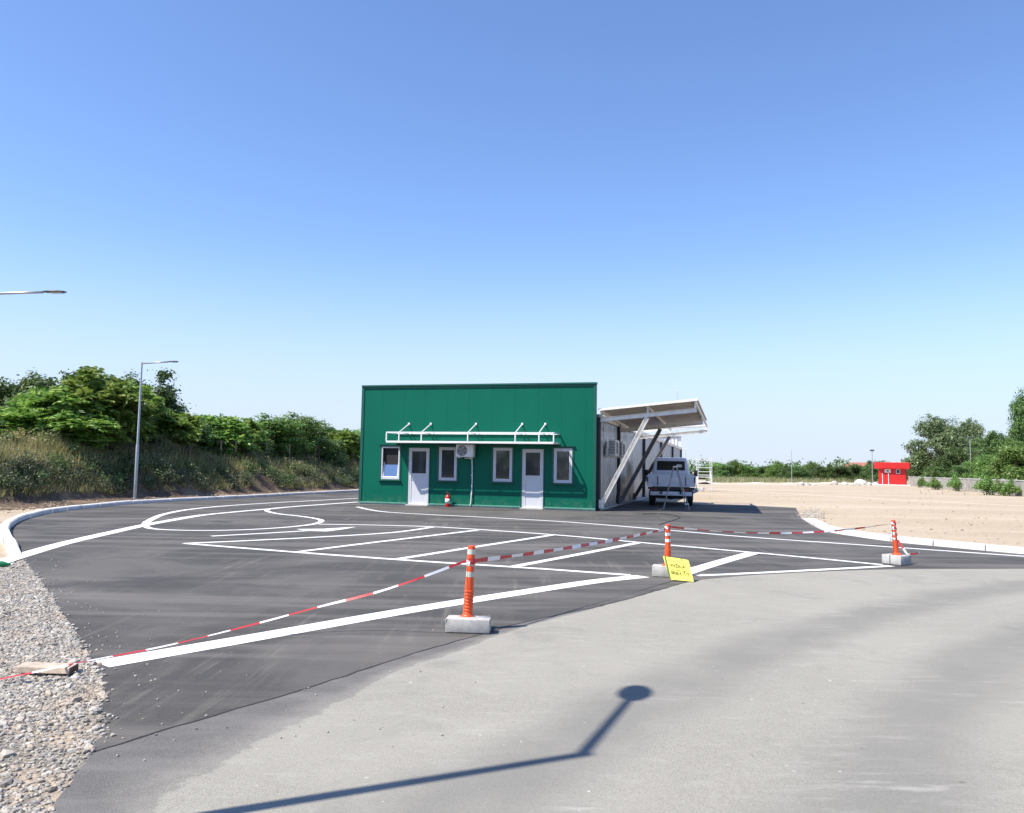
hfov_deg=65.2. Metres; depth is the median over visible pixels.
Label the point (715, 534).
road marking
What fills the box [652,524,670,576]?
barrier post
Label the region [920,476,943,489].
wall shrub
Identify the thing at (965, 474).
bushy tree
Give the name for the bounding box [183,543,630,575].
road marking
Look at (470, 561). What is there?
barrier tape
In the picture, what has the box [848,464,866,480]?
bushy tree
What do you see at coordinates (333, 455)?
bushy tree
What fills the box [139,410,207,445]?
sumac tree
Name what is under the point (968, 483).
concrete wall
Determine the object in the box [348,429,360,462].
bushy tree
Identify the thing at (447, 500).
fire extinguisher
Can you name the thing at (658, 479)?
pickup truck
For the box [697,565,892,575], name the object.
road marking
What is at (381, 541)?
road marking
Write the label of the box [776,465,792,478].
bushy tree
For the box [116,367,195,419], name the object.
bushy tree
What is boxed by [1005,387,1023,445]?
tree
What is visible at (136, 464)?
street lamp
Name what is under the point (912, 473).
bushy tree
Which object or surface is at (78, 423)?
sumac tree
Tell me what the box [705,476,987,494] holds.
field grass
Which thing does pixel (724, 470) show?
bushy tree
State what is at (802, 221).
sky
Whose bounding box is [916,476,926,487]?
wall shrub
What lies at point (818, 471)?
bushy tree
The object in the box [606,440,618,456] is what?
air conditioner
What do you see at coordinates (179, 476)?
undergrowth
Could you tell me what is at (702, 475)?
bushy tree
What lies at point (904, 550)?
barrier tape
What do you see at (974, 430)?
tree
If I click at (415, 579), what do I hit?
barrier tape
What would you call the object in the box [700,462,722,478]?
bushy tree
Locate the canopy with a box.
[598,398,707,507]
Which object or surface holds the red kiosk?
on the ground at (1004, 514)
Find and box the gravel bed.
[0,567,103,811]
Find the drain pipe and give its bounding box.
[464,457,472,506]
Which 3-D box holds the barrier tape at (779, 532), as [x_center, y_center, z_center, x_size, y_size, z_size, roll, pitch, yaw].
[4.287,1.881,12.320,4.549,0.158,0.028,3,-5,-26]
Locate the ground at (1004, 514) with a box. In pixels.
[0,472,1023,751]
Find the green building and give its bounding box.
[358,382,681,510]
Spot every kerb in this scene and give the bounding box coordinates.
[0,489,358,556]
[802,518,1023,553]
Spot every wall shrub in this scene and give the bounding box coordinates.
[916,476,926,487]
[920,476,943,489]
[944,471,963,490]
[971,470,996,494]
[989,478,1005,495]
[998,478,1021,495]
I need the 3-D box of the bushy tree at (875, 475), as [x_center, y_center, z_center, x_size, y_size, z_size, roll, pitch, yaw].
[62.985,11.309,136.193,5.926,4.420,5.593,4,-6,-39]
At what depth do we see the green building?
29.92 m
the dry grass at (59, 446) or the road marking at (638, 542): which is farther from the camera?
the dry grass at (59, 446)
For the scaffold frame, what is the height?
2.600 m
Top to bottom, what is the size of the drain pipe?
1.823 m
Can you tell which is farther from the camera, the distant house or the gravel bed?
the distant house
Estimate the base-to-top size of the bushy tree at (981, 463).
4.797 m
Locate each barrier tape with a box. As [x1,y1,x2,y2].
[0,560,466,679]
[466,558,475,564]
[475,528,664,562]
[671,523,890,533]
[891,521,896,539]
[898,540,919,554]
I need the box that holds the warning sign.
[663,556,693,581]
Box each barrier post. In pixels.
[445,545,490,633]
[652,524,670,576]
[882,520,910,564]
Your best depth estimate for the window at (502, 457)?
29.55 m
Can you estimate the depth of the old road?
4.92 m
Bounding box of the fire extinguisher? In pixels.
[445,493,450,506]
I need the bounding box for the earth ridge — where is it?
[697,482,852,484]
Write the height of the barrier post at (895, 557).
0.724 m
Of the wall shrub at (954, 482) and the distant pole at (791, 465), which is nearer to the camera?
the wall shrub at (954, 482)
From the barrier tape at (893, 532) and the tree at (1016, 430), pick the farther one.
the tree at (1016, 430)
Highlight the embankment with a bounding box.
[0,447,358,510]
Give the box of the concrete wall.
[908,476,1023,495]
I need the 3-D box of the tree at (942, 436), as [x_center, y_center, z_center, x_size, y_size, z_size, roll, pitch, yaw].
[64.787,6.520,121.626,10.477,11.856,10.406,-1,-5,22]
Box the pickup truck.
[644,457,697,505]
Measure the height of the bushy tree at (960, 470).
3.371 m
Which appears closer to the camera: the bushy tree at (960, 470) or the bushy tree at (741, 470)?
the bushy tree at (960, 470)
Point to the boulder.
(863, 482)
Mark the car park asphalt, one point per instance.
(172, 580)
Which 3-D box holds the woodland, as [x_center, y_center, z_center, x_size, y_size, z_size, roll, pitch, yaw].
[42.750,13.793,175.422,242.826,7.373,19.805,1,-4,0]
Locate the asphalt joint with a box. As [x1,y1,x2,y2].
[90,581,688,752]
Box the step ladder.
[663,466,689,509]
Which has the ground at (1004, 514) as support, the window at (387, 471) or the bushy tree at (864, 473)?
the bushy tree at (864, 473)
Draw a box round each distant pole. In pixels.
[791,449,791,482]
[870,450,873,483]
[967,437,972,474]
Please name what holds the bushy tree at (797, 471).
on the ground at (1004, 514)
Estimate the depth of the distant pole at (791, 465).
111.72 m
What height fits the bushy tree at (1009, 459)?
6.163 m
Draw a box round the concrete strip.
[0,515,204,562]
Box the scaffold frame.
[696,456,712,491]
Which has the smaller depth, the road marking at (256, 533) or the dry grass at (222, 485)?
the road marking at (256, 533)
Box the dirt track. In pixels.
[703,488,1017,505]
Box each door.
[408,448,429,504]
[522,449,543,507]
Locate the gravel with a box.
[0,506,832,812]
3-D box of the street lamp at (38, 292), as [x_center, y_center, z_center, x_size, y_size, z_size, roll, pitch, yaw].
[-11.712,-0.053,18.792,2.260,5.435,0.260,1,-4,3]
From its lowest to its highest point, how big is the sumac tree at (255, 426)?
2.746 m
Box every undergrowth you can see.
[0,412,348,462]
[0,427,359,473]
[0,446,358,497]
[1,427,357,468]
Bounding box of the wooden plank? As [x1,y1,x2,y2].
[15,662,77,673]
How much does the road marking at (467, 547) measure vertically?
0.001 m
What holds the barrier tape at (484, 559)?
attached to the barrier post at (467, 621)
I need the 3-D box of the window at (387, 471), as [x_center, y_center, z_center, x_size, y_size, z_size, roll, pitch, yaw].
[-4.641,2.179,30.888,0.767,1.252,0.264,0,-5,16]
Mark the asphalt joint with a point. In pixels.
(331, 679)
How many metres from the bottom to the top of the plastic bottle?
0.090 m
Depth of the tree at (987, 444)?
115.15 m
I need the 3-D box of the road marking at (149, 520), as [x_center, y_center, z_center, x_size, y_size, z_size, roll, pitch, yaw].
[-8.920,3.448,27.495,2.500,0.001,17.738,1,-4,5]
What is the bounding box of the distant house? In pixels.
[845,462,877,480]
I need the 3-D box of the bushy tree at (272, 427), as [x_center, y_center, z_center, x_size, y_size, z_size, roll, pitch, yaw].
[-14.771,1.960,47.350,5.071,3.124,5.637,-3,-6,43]
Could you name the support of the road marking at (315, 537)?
on the car park asphalt
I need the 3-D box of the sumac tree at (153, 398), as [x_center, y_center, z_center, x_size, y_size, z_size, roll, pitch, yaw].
[-17.428,0.561,36.060,3.953,3.612,4.010,-3,-6,40]
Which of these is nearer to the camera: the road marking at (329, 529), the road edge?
the road edge
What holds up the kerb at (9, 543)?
on the car park asphalt
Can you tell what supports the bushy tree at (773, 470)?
on the ground at (1004, 514)
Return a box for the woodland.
[688,455,923,479]
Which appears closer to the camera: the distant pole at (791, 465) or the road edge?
the road edge
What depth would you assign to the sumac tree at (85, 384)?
33.66 m
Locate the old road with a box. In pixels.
[50,569,1023,812]
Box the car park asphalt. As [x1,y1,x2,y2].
[10,492,1023,750]
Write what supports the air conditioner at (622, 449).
attached to the green building
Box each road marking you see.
[96,575,647,666]
[142,498,354,523]
[143,507,323,530]
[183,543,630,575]
[196,527,432,542]
[203,502,352,514]
[215,531,298,535]
[296,530,477,551]
[299,527,351,530]
[328,524,883,564]
[358,507,1023,556]
[395,535,552,558]
[512,542,638,566]
[691,552,758,573]
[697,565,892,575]
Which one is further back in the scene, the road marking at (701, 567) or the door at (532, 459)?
the door at (532, 459)
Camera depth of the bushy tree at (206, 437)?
39.81 m
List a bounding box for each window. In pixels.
[381,447,399,478]
[439,447,456,480]
[493,448,511,481]
[554,448,571,482]
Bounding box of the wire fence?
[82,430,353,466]
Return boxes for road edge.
[53,608,596,812]
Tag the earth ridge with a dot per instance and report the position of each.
(769, 483)
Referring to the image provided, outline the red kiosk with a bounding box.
[872,462,910,485]
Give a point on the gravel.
(26, 582)
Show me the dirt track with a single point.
(870, 498)
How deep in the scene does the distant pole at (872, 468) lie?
115.66 m
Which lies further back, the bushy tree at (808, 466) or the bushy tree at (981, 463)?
the bushy tree at (808, 466)
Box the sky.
[0,0,1023,470]
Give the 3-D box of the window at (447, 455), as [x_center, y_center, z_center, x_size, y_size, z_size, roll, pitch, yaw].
[-2.406,2.160,30.148,0.717,1.252,0.070,0,-5,16]
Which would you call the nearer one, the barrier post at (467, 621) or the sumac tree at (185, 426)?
the barrier post at (467, 621)
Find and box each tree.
[0,377,24,408]
[0,385,119,440]
[0,409,62,438]
[1,367,76,407]
[17,414,125,449]
[35,366,160,448]
[109,379,175,448]
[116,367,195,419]
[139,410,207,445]
[167,400,191,414]
[177,413,220,451]
[197,413,256,459]
[233,417,275,459]
[249,412,324,456]
[270,411,345,458]
[300,423,349,467]
[324,428,360,460]
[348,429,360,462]
[697,466,711,479]
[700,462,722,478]
[712,464,740,477]
[725,459,750,477]
[743,465,761,478]
[752,465,767,478]
[762,460,783,478]
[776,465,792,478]
[788,466,813,481]
[800,461,817,477]
[808,464,834,481]
[825,465,854,481]
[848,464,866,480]
[859,460,876,482]
[865,460,885,482]
[900,413,974,472]
[906,453,931,477]
[921,464,957,477]
[930,447,985,476]
[937,464,971,477]
[951,417,985,447]
[960,457,1004,478]
[968,430,1015,456]
[969,453,1015,478]
[984,438,1023,479]
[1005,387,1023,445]
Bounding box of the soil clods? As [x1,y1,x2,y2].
[0,487,1020,543]
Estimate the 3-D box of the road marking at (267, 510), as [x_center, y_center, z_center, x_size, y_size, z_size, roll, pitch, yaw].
[-6.727,3.121,22.762,3.696,0.001,10.619,1,-4,0]
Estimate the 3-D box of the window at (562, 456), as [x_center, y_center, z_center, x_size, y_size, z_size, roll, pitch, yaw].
[1.849,2.139,28.933,0.676,1.252,0.070,0,-5,16]
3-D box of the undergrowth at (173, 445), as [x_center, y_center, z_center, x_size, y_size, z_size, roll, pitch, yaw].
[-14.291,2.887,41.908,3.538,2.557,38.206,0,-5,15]
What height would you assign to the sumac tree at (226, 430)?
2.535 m
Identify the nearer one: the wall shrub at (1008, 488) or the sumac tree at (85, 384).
the sumac tree at (85, 384)
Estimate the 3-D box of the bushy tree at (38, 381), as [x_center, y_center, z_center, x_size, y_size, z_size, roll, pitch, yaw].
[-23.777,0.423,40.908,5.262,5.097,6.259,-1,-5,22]
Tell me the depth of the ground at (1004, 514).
36.67 m
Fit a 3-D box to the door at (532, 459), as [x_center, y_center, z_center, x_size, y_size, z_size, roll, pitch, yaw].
[0.752,2.638,29.178,0.798,2.166,0.134,0,-5,16]
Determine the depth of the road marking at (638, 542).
16.16 m
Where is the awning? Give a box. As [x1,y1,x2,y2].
[386,423,559,443]
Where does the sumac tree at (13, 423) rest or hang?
on the embankment
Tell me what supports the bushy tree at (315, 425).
on the embankment
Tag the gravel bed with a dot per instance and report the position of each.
(35, 778)
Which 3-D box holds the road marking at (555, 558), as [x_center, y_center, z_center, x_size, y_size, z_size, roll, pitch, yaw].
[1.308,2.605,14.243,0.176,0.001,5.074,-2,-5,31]
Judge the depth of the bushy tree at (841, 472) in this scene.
138.93 m
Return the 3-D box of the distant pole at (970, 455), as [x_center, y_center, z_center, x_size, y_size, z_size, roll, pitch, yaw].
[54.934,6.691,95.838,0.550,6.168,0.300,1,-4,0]
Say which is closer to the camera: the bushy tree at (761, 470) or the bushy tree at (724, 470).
the bushy tree at (724, 470)
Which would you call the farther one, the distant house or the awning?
the distant house
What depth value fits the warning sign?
10.84 m
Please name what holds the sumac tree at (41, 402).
on the embankment
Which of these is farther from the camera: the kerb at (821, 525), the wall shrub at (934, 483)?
the wall shrub at (934, 483)
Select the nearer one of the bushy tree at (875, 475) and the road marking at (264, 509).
the road marking at (264, 509)
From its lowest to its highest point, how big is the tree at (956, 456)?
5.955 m
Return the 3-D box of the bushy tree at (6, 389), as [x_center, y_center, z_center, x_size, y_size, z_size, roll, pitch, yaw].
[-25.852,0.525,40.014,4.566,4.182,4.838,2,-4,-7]
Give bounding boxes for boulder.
[860,480,866,484]
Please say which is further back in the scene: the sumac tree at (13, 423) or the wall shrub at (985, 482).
the wall shrub at (985, 482)
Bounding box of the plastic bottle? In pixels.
[0,561,12,566]
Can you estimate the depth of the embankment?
32.74 m
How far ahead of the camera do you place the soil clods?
26.90 m
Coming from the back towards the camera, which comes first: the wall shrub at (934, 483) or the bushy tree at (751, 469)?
the bushy tree at (751, 469)
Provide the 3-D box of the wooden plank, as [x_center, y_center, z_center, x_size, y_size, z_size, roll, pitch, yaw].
[-3.242,1.822,5.579,0.388,0.050,0.114,1,-4,2]
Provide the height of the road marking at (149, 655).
0.001 m
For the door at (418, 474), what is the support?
in the green building
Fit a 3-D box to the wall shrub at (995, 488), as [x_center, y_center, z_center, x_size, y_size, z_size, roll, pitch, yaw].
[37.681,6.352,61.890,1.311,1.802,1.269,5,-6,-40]
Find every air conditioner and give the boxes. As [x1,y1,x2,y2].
[456,444,474,457]
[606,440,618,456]
[615,441,625,457]
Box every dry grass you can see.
[0,428,359,479]
[0,450,358,497]
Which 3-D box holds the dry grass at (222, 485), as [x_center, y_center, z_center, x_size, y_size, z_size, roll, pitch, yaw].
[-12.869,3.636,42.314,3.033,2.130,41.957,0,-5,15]
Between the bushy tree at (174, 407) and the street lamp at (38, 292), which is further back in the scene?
the bushy tree at (174, 407)
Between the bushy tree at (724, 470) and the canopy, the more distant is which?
the bushy tree at (724, 470)
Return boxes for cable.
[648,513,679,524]
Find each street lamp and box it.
[0,290,66,294]
[131,361,178,498]
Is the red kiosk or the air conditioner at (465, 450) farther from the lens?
the red kiosk
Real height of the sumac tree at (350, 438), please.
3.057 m

